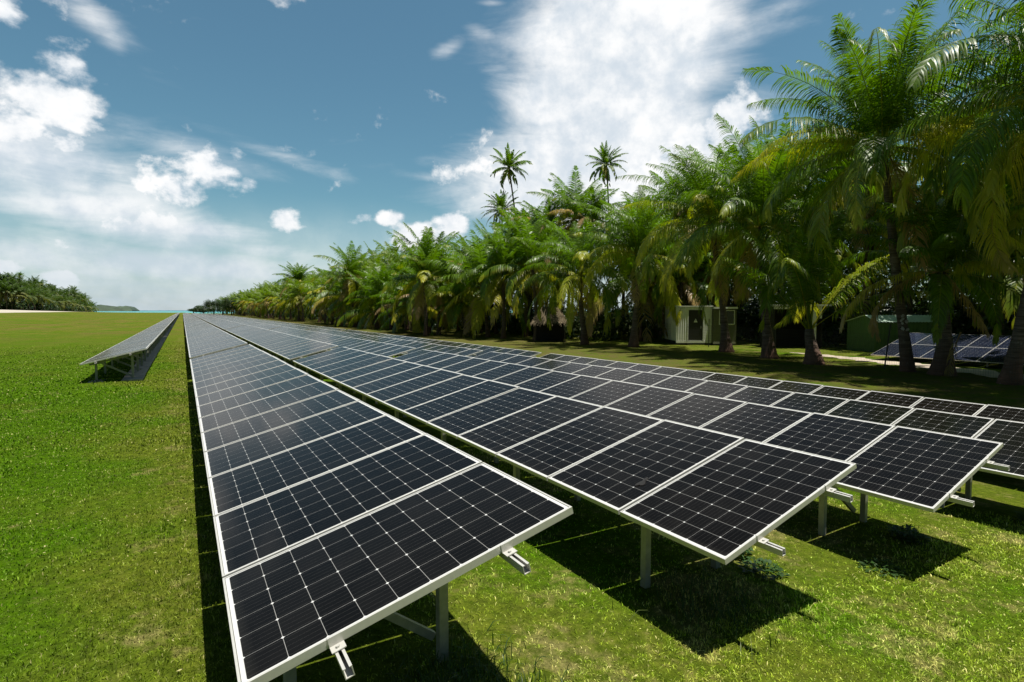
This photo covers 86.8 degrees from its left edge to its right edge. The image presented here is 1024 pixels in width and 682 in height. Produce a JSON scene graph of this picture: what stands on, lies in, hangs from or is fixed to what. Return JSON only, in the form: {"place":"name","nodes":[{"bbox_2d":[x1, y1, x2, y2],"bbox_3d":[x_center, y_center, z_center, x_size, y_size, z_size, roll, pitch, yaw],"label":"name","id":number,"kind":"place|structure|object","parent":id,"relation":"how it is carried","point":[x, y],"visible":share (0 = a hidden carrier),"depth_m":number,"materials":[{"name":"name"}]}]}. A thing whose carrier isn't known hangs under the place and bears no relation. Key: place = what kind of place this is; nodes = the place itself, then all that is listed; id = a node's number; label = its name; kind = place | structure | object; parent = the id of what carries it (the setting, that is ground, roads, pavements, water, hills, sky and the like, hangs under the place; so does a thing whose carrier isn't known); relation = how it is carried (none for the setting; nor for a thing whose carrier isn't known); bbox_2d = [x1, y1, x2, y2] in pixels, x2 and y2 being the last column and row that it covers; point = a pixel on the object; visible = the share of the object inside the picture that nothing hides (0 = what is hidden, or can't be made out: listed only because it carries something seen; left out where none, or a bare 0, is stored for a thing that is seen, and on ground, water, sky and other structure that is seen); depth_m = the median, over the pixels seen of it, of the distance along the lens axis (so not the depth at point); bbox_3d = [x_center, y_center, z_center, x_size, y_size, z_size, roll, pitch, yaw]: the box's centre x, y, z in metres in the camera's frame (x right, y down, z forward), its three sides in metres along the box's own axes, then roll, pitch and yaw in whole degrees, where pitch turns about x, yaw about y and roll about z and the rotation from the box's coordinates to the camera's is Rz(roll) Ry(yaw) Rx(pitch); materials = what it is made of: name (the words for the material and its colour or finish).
{"place":"outdoors","nodes":[
{"label":"outdoors","id":0,"kind":"place"},
{"bbox_2d":[94,305,139,310],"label":"hill","id":1,"kind":"structure","parent":0,"point":[113,308],"depth_m":2444.05,"materials":[{"name":"green plant"}]},
{"bbox_2d":[97,310,757,312],"bbox_3d":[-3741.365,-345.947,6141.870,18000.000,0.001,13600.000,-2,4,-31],"label":"sea","id":2,"kind":"structure","parent":0,"point":[168,311],"depth_m":1839.17,"materials":[{"name":"liquid"}]},
{"bbox_2d":[0,310,1023,681],"bbox_3d":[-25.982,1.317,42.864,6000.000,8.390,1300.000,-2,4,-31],"label":"ground","id":3,"kind":"structure","parent":0,"point":[994,494],"depth_m":4.83,"materials":[{"name":"green plant"}]},
{"bbox_2d":[0,297,93,311],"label":"shrubbery","id":4,"kind":"object","parent":3,"relation":"on","point":[46,306],"visible":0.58,"depth_m":321.40,"materials":[{"name":"green plant"}]},
{"bbox_2d":[80,325,167,379],"bbox_3d":[-19.834,0.124,29.285,1.613,1.314,31.642,-2,4,-31],"label":"solar table","id":5,"kind":"object","parent":3,"relation":"on","point":[144,340],"visible":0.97,"depth_m":19.09,"materials":[{"name":"glass"}]},
{"bbox_2d":[121,316,178,380],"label":"concrete strip","id":6,"kind":"object","parent":3,"relation":"on","point":[139,375],"visible":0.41,"depth_m":21.16,"materials":[{"name":"grey concrete"}]},
{"bbox_2d":[203,299,223,313],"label":"leafy tree","id":7,"kind":"object","parent":3,"relation":"on","point":[208,304],"visible":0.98,"depth_m":317.76,"materials":[{"name":"green plant"}]},
{"bbox_2d":[185,323,247,358],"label":"solar table","id":8,"kind":"object","parent":3,"relation":"on","point":[205,339],"visible":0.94,"depth_m":21.66,"materials":[{"name":"glass"}]},
{"bbox_2d":[209,319,245,337],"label":"solar table","id":9,"kind":"object","parent":3,"relation":"on","point":[223,324],"visible":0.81,"depth_m":54.40,"materials":[{"name":"metal"}]},
{"bbox_2d":[219,296,239,314],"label":"leafy tree","id":10,"kind":"object","parent":3,"relation":"on","point":[226,304],"visible":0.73,"depth_m":298.02,"materials":[{"name":"green plant"}]},
{"bbox_2d":[237,320,280,329],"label":"solar table","id":11,"kind":"object","parent":3,"relation":"on","point":[262,325],"visible":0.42,"depth_m":55.71,"materials":[{"name":"metal"}]},
{"bbox_2d":[249,289,279,317],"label":"coconut palm","id":12,"kind":"object","parent":3,"relation":"on","point":[262,309],"visible":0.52,"depth_m":191.96,"materials":[{"name":"green plant"}]},
{"bbox_2d":[226,325,338,377],"bbox_3d":[-14.817,0.156,31.681,1.614,1.489,31.642,-2,4,-31],"label":"solar table","id":13,"kind":"object","parent":3,"relation":"on","point":[289,347],"visible":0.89,"depth_m":23.53,"materials":[{"name":"glass"}]},
{"bbox_2d":[263,322,312,329],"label":"solar table","id":14,"kind":"object","parent":3,"relation":"on","point":[292,326],"visible":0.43,"depth_m":57.53,"materials":[{"name":"metal"}]},
{"bbox_2d":[276,275,309,320],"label":"coconut palm","id":15,"kind":"object","parent":3,"relation":"on","point":[290,288],"visible":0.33,"depth_m":141.61,"materials":[{"name":"green plant"}]},
{"bbox_2d":[272,261,314,320],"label":"coconut palm","id":16,"kind":"object","parent":3,"relation":"on","point":[296,273],"visible":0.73,"depth_m":148.12,"materials":[{"name":"green plant"}]},
{"bbox_2d":[278,276,311,321],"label":"coconut palm","id":17,"kind":"object","parent":3,"relation":"on","point":[295,297],"visible":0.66,"depth_m":137.01,"materials":[{"name":"green plant"}]},
{"bbox_2d":[281,289,313,320],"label":"coconut palm","id":18,"kind":"object","parent":3,"relation":"on","point":[300,309],"visible":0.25,"depth_m":150.26,"materials":[{"name":"green plant"}]},
{"bbox_2d":[297,275,330,323],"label":"coconut palm","id":19,"kind":"object","parent":3,"relation":"on","point":[314,292],"visible":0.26,"depth_m":116.29,"materials":[{"name":"green plant"}]},
{"bbox_2d":[297,272,335,322],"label":"coconut palm","id":20,"kind":"object","parent":3,"relation":"on","point":[304,282],"visible":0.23,"depth_m":123.76,"materials":[{"name":"green plant"}]},
{"bbox_2d":[310,271,343,324],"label":"coconut palm","id":21,"kind":"object","parent":3,"relation":"on","point":[331,302],"visible":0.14,"depth_m":105.81,"materials":[{"name":"green plant"}]},
{"bbox_2d":[311,263,372,324],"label":"coconut palm","id":22,"kind":"object","parent":3,"relation":"on","point":[323,300],"visible":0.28,"depth_m":102.70,"materials":[{"name":"green plant"}]},
{"bbox_2d":[270,326,415,356],"bbox_3d":[-12.379,0.258,33.071,1.614,1.489,31.642,-2,4,-31],"label":"solar table","id":23,"kind":"object","parent":3,"relation":"on","point":[381,348],"visible":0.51,"depth_m":25.41,"materials":[{"name":"glass"}]},
{"bbox_2d":[321,269,366,325],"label":"coconut palm","id":24,"kind":"object","parent":3,"relation":"on","point":[348,307],"visible":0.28,"depth_m":95.02,"materials":[{"name":"green plant"}]},
{"bbox_2d":[310,240,378,326],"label":"coconut palm","id":25,"kind":"object","parent":3,"relation":"on","point":[355,264],"visible":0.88,"depth_m":92.53,"materials":[{"name":"green plant"}]},
{"bbox_2d":[326,271,365,326],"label":"coconut palm","id":26,"kind":"object","parent":3,"relation":"on","point":[346,318],"visible":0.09,"depth_m":99.04,"materials":[{"name":"green plant"}]},
{"bbox_2d":[336,270,397,329],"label":"coconut palm","id":27,"kind":"object","parent":3,"relation":"on","point":[379,323],"visible":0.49,"depth_m":84.78,"materials":[{"name":"green plant"}]},
{"bbox_2d":[344,264,394,318],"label":"coconut palm","id":28,"kind":"object","parent":3,"relation":"on","point":[362,301],"visible":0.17,"depth_m":89.12,"materials":[{"name":"green plant"}]},
{"bbox_2d":[349,258,411,328],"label":"coconut palm","id":29,"kind":"object","parent":3,"relation":"on","point":[382,274],"visible":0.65,"depth_m":82.06,"materials":[{"name":"green plant"}]},
{"bbox_2d":[190,344,572,681],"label":"solar table","id":30,"kind":"object","parent":3,"relation":"on","point":[339,517],"visible":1,"depth_m":3.36,"materials":[{"name":"glass"}]},
{"bbox_2d":[374,279,409,329],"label":"coconut palm","id":31,"kind":"object","parent":3,"relation":"on","point":[406,327],"visible":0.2,"depth_m":79.51,"materials":[{"name":"green plant"}]},
{"bbox_2d":[368,240,415,264],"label":"coconut palm","id":32,"kind":"object","parent":3,"relation":"on","point":[392,248],"visible":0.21,"depth_m":114.43,"materials":[{"name":"green plant"}]},
{"bbox_2d":[308,328,482,357],"bbox_3d":[-9.969,0.362,34.426,1.614,1.485,31.642,-2,4,-31],"label":"solar table","id":33,"kind":"object","parent":3,"relation":"on","point":[418,346],"visible":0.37,"depth_m":26.95,"materials":[{"name":"glass"}]},
{"bbox_2d":[369,273,447,332],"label":"coconut palm","id":34,"kind":"object","parent":3,"relation":"on","point":[402,310],"visible":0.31,"depth_m":69.54,"materials":[{"name":"green plant"}]},
{"bbox_2d":[386,272,445,332],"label":"coconut palm","id":35,"kind":"object","parent":3,"relation":"on","point":[422,312],"visible":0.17,"depth_m":67.52,"materials":[{"name":"green plant"}]},
{"bbox_2d":[378,227,467,335],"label":"coconut palm","id":36,"kind":"object","parent":3,"relation":"on","point":[428,291],"visible":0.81,"depth_m":60.40,"materials":[{"name":"green plant"}]},
{"bbox_2d":[382,222,487,334],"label":"coconut palm","id":37,"kind":"object","parent":3,"relation":"on","point":[449,314],"visible":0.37,"depth_m":63.14,"materials":[{"name":"green plant"}]},
{"bbox_2d":[342,330,541,356],"bbox_3d":[-7.566,0.466,35.830,1.613,1.476,31.642,-2,4,-31],"label":"solar table","id":38,"kind":"object","parent":3,"relation":"on","point":[486,349],"visible":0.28,"depth_m":28.51,"materials":[{"name":"glass"}]},
{"bbox_2d":[417,263,488,335],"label":"coconut palm","id":39,"kind":"object","parent":3,"relation":"on","point":[461,306],"visible":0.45,"depth_m":61.13,"materials":[{"name":"green plant"}]},
{"bbox_2d":[385,620,532,681],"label":"grass tuft","id":40,"kind":"object","parent":3,"relation":"on","point":[464,659],"visible":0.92,"depth_m":3.34,"materials":[{"name":"green plant"}]},
{"bbox_2d":[436,235,489,299],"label":"coconut palm","id":41,"kind":"object","parent":3,"relation":"on","point":[459,250],"visible":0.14,"depth_m":70.31,"materials":[{"name":"green plant"}]},
{"bbox_2d":[386,643,551,681],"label":"grass tuft","id":42,"kind":"object","parent":3,"relation":"on","point":[448,669],"visible":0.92,"depth_m":3.19,"materials":[{"name":"green plant"}]},
{"bbox_2d":[418,230,532,338],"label":"coconut palm","id":43,"kind":"object","parent":3,"relation":"on","point":[496,298],"visible":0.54,"depth_m":56.72,"materials":[{"name":"green plant"}]},
{"bbox_2d":[424,634,573,681],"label":"grass tuft","id":44,"kind":"object","parent":3,"relation":"on","point":[509,672],"visible":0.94,"depth_m":3.27,"materials":[{"name":"green plant"}]},
{"bbox_2d":[480,189,520,233],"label":"coconut palm","id":45,"kind":"object","parent":3,"relation":"on","point":[501,201],"visible":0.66,"depth_m":82.89,"materials":[{"name":"green plant"}]},
{"bbox_2d":[456,218,558,338],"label":"coconut palm","id":46,"kind":"object","parent":3,"relation":"on","point":[500,259],"visible":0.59,"depth_m":54.84,"materials":[{"name":"green plant"}]},
{"bbox_2d":[489,142,532,215],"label":"coconut palm","id":47,"kind":"object","parent":3,"relation":"on","point":[508,162],"visible":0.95,"depth_m":84.35,"materials":[{"name":"green plant"}]},
{"bbox_2d":[482,210,567,334],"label":"coconut palm","id":48,"kind":"object","parent":3,"relation":"on","point":[528,294],"visible":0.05,"depth_m":62.73,"materials":[{"name":"green plant"}]},
{"bbox_2d":[489,201,560,309],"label":"coconut palm","id":49,"kind":"object","parent":3,"relation":"on","point":[511,214],"visible":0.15,"depth_m":69.82,"materials":[{"name":"green plant"}]},
{"bbox_2d":[488,212,569,336],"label":"coconut palm","id":50,"kind":"object","parent":3,"relation":"on","point":[543,217],"visible":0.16,"depth_m":58.56,"materials":[{"name":"green plant"}]},
{"bbox_2d":[478,208,580,339],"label":"coconut palm","id":51,"kind":"object","parent":3,"relation":"on","point":[527,248],"visible":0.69,"depth_m":51.95,"materials":[{"name":"green plant"}]},
{"bbox_2d":[508,195,573,304],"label":"coconut palm","id":52,"kind":"object","parent":3,"relation":"on","point":[548,208],"visible":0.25,"depth_m":63.98,"materials":[{"name":"green plant"}]},
{"bbox_2d":[530,306,566,341],"bbox_3d":[3.546,-1.513,50.501,3.998,3.431,3.486,0,3,6],"label":"thatched hut","id":53,"kind":"object","parent":3,"relation":"on","point":[558,327],"visible":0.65,"depth_m":51.43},
{"bbox_2d":[526,165,620,334],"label":"coconut palm","id":54,"kind":"object","parent":3,"relation":"on","point":[565,201],"visible":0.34,"depth_m":61.18,"materials":[{"name":"green plant"}]},
{"bbox_2d":[293,347,856,588],"bbox_3d":[-2.116,1.346,10.832,1.613,1.489,16.462,-2,4,-31],"label":"solar table","id":55,"kind":"object","parent":3,"relation":"on","point":[717,497],"visible":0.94,"depth_m":5.29,"materials":[{"name":"glass"}]},
{"bbox_2d":[511,212,647,344],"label":"coconut palm","id":56,"kind":"object","parent":3,"relation":"on","point":[577,259],"visible":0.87,"depth_m":44.55,"materials":[{"name":"green plant"}]},
{"bbox_2d":[543,184,632,289],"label":"coconut palm","id":57,"kind":"object","parent":3,"relation":"on","point":[580,216],"visible":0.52,"depth_m":57.84,"materials":[{"name":"green plant"}]},
{"bbox_2d":[585,140,628,322],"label":"coconut palm","id":58,"kind":"object","parent":3,"relation":"on","point":[605,159],"visible":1,"depth_m":84.02,"materials":[{"name":"green plant"}]},
{"bbox_2d":[233,241,1019,346],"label":"undergrowth","id":59,"kind":"object","parent":3,"relation":"on","point":[748,315],"visible":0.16,"depth_m":51.87,"materials":[{"name":"green plant"}]},
{"bbox_2d":[571,180,711,346],"bbox_3d":[9.895,-6.083,43.062,11.777,13.743,12.602,-2,4,-31],"label":"coconut palm","id":60,"kind":"object","parent":3,"relation":"on","point":[635,235],"visible":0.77,"depth_m":41.68,"materials":[{"name":"green plant"}]},
{"bbox_2d":[569,201,715,342],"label":"coconut palm","id":61,"kind":"object","parent":3,"relation":"on","point":[614,289],"visible":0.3,"depth_m":49.59,"materials":[{"name":"green plant"}]},
{"bbox_2d":[606,191,700,337],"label":"coconut palm","id":62,"kind":"object","parent":3,"relation":"on","point":[629,196],"visible":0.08,"depth_m":56.02,"materials":[{"name":"green plant"}]},
{"bbox_2d":[629,231,736,315],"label":"coconut palm","id":63,"kind":"object","parent":3,"relation":"on","point":[690,303],"visible":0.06,"depth_m":50.42,"materials":[{"name":"green plant"}]},
{"bbox_2d":[627,240,739,333],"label":"coconut palm","id":64,"kind":"object","parent":3,"relation":"on","point":[655,292],"visible":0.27,"depth_m":48.33,"materials":[{"name":"green plant"}]},
{"bbox_2d":[641,170,729,288],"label":"coconut palm","id":65,"kind":"object","parent":3,"relation":"on","point":[661,178],"visible":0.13,"depth_m":52.72,"materials":[{"name":"green plant"}]},
{"bbox_2d":[664,306,712,344],"bbox_3d":[15.389,-1.374,47.541,3.060,3.420,4.180,0,3,3],"label":"equipment shelter","id":66,"kind":"object","parent":3,"relation":"on","point":[679,333],"visible":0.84,"depth_m":45.55,"materials":[{"name":"paint"}]},
{"bbox_2d":[688,310,702,339],"bbox_3d":[15.451,-1.336,45.559,1.160,2.530,0.049,0,3,3],"label":"door","id":67,"kind":"structure","parent":66,"relation":"in","point":[695,319],"depth_m":45.54,"materials":[{"name":"paint"}]},
{"bbox_2d":[652,170,748,303],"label":"coconut palm","id":68,"kind":"object","parent":3,"relation":"on","point":[676,218],"visible":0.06,"depth_m":52.13,"materials":[{"name":"green plant"}]},
{"bbox_2d":[394,349,1009,535],"bbox_3d":[0.322,1.447,12.222,1.613,1.486,16.462,-2,4,-31],"label":"solar table","id":69,"kind":"object","parent":3,"relation":"on","point":[930,471],"visible":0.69,"depth_m":6.78,"materials":[{"name":"glass"}]},
{"bbox_2d":[616,138,804,352],"bbox_3d":[13.413,-6.480,36.832,11.769,15.264,12.558,-2,4,-31],"label":"coconut palm","id":70,"kind":"object","parent":3,"relation":"on","point":[725,345],"visible":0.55,"depth_m":36.08,"materials":[{"name":"green plant"}]},
{"bbox_2d":[612,559,812,661],"bbox_3d":[1.605,2.028,4.191,1.463,0.236,1.420,-2,4,-31],"label":"grass tuft","id":71,"kind":"object","parent":3,"relation":"on","point":[718,607],"visible":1,"depth_m":4.26,"materials":[{"name":"green plant"}]},
{"bbox_2d":[711,307,737,343],"bbox_3d":[17.869,-1.380,46.597,1.900,3.080,3.600,0,3,6],"label":"equipment kiosk","id":72,"kind":"object","parent":3,"relation":"on","point":[731,312],"visible":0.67,"depth_m":44.95,"materials":[{"name":"paint"}]},
{"bbox_2d":[684,229,765,308],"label":"coconut palm","id":73,"kind":"object","parent":3,"relation":"on","point":[742,298],"visible":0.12,"depth_m":48.77,"materials":[{"name":"green plant"}]},
{"bbox_2d":[704,129,775,336],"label":"coconut palm","id":74,"kind":"object","parent":3,"relation":"on","point":[712,151],"visible":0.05,"depth_m":55.18,"materials":[{"name":"green plant"}]},
{"bbox_2d":[474,352,1023,507],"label":"solar table","id":75,"kind":"object","parent":3,"relation":"on","point":[1009,434],"visible":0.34,"depth_m":9.41,"materials":[{"name":"glass"}]},
{"bbox_2d":[737,556,790,579],"bbox_3d":[2.297,2.091,4.982,0.445,0.114,0.430,-2,4,-31],"label":"weed","id":76,"kind":"object","parent":3,"relation":"on","point":[761,561],"visible":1,"depth_m":4.96,"materials":[{"name":"green plant"}]},
{"bbox_2d":[658,111,880,358],"bbox_3d":[14.883,-5.957,33.330,11.887,14.641,12.684,-2,4,-31],"label":"coconut palm","id":77,"kind":"object","parent":3,"relation":"on","point":[752,208],"visible":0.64,"depth_m":31.90,"materials":[{"name":"green plant"}]},
{"bbox_2d":[539,353,1023,421],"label":"solar table","id":78,"kind":"object","parent":3,"relation":"on","point":[994,412],"visible":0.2,"depth_m":12.38,"materials":[{"name":"glass"}]},
{"bbox_2d":[710,112,854,299],"bbox_3d":[23.476,-9.459,47.050,12.097,20.017,14.702,-2,4,-31],"label":"coconut palm","id":79,"kind":"object","parent":3,"relation":"on","point":[779,135],"visible":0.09,"depth_m":45.45,"materials":[{"name":"green plant"}]},
{"bbox_2d":[760,304,829,347],"bbox_3d":[22.296,-1.206,42.877,4.150,3.360,3.500,0,3,8],"label":"storage shelter","id":80,"kind":"object","parent":3,"relation":"on","point":[776,316],"visible":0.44,"depth_m":44.33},
{"bbox_2d":[706,203,931,364],"bbox_3d":[16.488,-2.887,29.704,10.602,9.245,12.308,-1,3,-9],"label":"coconut palm","id":81,"kind":"object","parent":3,"relation":"on","point":[804,291],"visible":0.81,"depth_m":28.95,"materials":[{"name":"green plant"}]},
{"bbox_2d":[768,200,888,303],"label":"coconut palm","id":82,"kind":"object","parent":3,"relation":"on","point":[852,265],"visible":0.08,"depth_m":44.82,"materials":[{"name":"green plant"}]},
{"bbox_2d":[650,319,1023,384],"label":"wire fence","id":83,"kind":"object","parent":3,"relation":"on","point":[783,336],"visible":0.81,"depth_m":27.80,"materials":[{"name":"grey metal"}]},
{"bbox_2d":[789,134,923,339],"bbox_3d":[31.124,-9.366,49.998,10.641,19.525,11.315,-2,4,-31],"label":"coconut palm","id":84,"kind":"object","parent":3,"relation":"on","point":[839,314],"visible":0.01,"depth_m":49.77,"materials":[{"name":"green plant"}]},
{"bbox_2d":[770,100,945,314],"bbox_3d":[27.921,-9.153,42.401,13.624,19.909,14.254,-2,4,-31],"label":"coconut palm","id":85,"kind":"object","parent":3,"relation":"on","point":[867,232],"visible":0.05,"depth_m":41.54,"materials":[{"name":"green plant"}]},
{"bbox_2d":[730,0,1023,371],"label":"coconut palm","id":86,"kind":"object","parent":3,"relation":"on","point":[885,114],"visible":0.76,"depth_m":24.61,"materials":[{"name":"green plant"}]},
{"bbox_2d":[844,187,912,314],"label":"coconut palm","id":87,"kind":"object","parent":3,"relation":"on","point":[860,264],"visible":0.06,"depth_m":49.08,"materials":[{"name":"green plant"}]},
{"bbox_2d":[857,557,908,578],"bbox_3d":[3.576,2.168,5.217,0.451,0.106,0.420,-2,4,-31],"label":"weed","id":88,"kind":"object","parent":3,"relation":"on","point":[886,564],"visible":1,"depth_m":5.20,"materials":[{"name":"green plant"}]},
{"bbox_2d":[846,315,933,351],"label":"green shed","id":89,"kind":"structure","parent":3,"relation":"on","point":[916,324],"depth_m":37.74,"materials":[{"name":"metal"}]},
{"bbox_2d":[828,160,965,314],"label":"coconut palm","id":90,"kind":"object","parent":3,"relation":"on","point":[910,312],"visible":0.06,"depth_m":42.42,"materials":[{"name":"green plant"}]},
{"bbox_2d":[887,524,931,545],"bbox_3d":[4.424,2.127,6.038,0.405,0.192,0.429,-2,4,-31],"label":"weed","id":91,"kind":"object","parent":3,"relation":"on","point":[913,532],"visible":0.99,"depth_m":6.01,"materials":[{"name":"green plant"}]},
{"bbox_2d":[813,194,1023,375],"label":"coconut palm","id":92,"kind":"object","parent":3,"relation":"on","point":[942,283],"visible":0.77,"depth_m":24.24,"materials":[{"name":"green plant"}]},
{"bbox_2d":[857,59,1019,274],"bbox_3d":[31.246,-8.806,37.195,13.385,19.846,12.958,1,3,12],"label":"coconut palm","id":93,"kind":"object","parent":3,"relation":"on","point":[872,199],"visible":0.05,"depth_m":37.78,"materials":[{"name":"green plant"}]},
{"bbox_2d":[856,0,1023,276],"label":"coconut palm","id":94,"kind":"object","parent":3,"relation":"on","point":[919,78],"visible":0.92,"depth_m":19.66,"materials":[{"name":"green plant"}]},
{"bbox_2d":[871,333,1010,366],"bbox_3d":[25.774,0.637,28.915,4.805,1.715,9.920,-2,4,-31],"label":"solar table","id":95,"kind":"object","parent":3,"relation":"on","point":[924,338],"visible":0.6,"depth_m":30.14,"materials":[{"name":"glass"}]},
{"bbox_2d":[944,332,961,375],"bbox_3d":[19.449,0.955,23.938,0.522,2.731,0.433,1,4,23],"label":"trunk","id":96,"kind":"object","parent":3,"relation":"on","point":[949,368],"visible":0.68,"depth_m":23.96,"materials":[{"name":"brown plant"}]},
{"bbox_2d":[896,0,1023,385],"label":"coconut palm","id":97,"kind":"object","parent":3,"relation":"on","point":[1017,337],"visible":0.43,"depth_m":21.55,"materials":[{"name":"green plant"}]},
{"bbox_2d":[918,170,1023,335],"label":"coconut palm","id":98,"kind":"object","parent":3,"relation":"on","point":[1012,260],"visible":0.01,"depth_m":36.19,"materials":[{"name":"green plant"}]},
{"bbox_2d":[931,173,1023,328],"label":"coconut palm","id":99,"kind":"object","parent":3,"relation":"on","point":[1007,305],"visible":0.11,"depth_m":30.85,"materials":[{"name":"green plant"}]},
{"bbox_2d":[0,0,1023,309],"label":"sky","id":100,"kind":"structure","parent":0,"point":[155,154],"materials":[{"name":"blue"}]},
{"bbox_2d":[791,352,999,377],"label":"path","id":101,"kind":"structure","parent":0,"point":[983,372],"depth_m":28.02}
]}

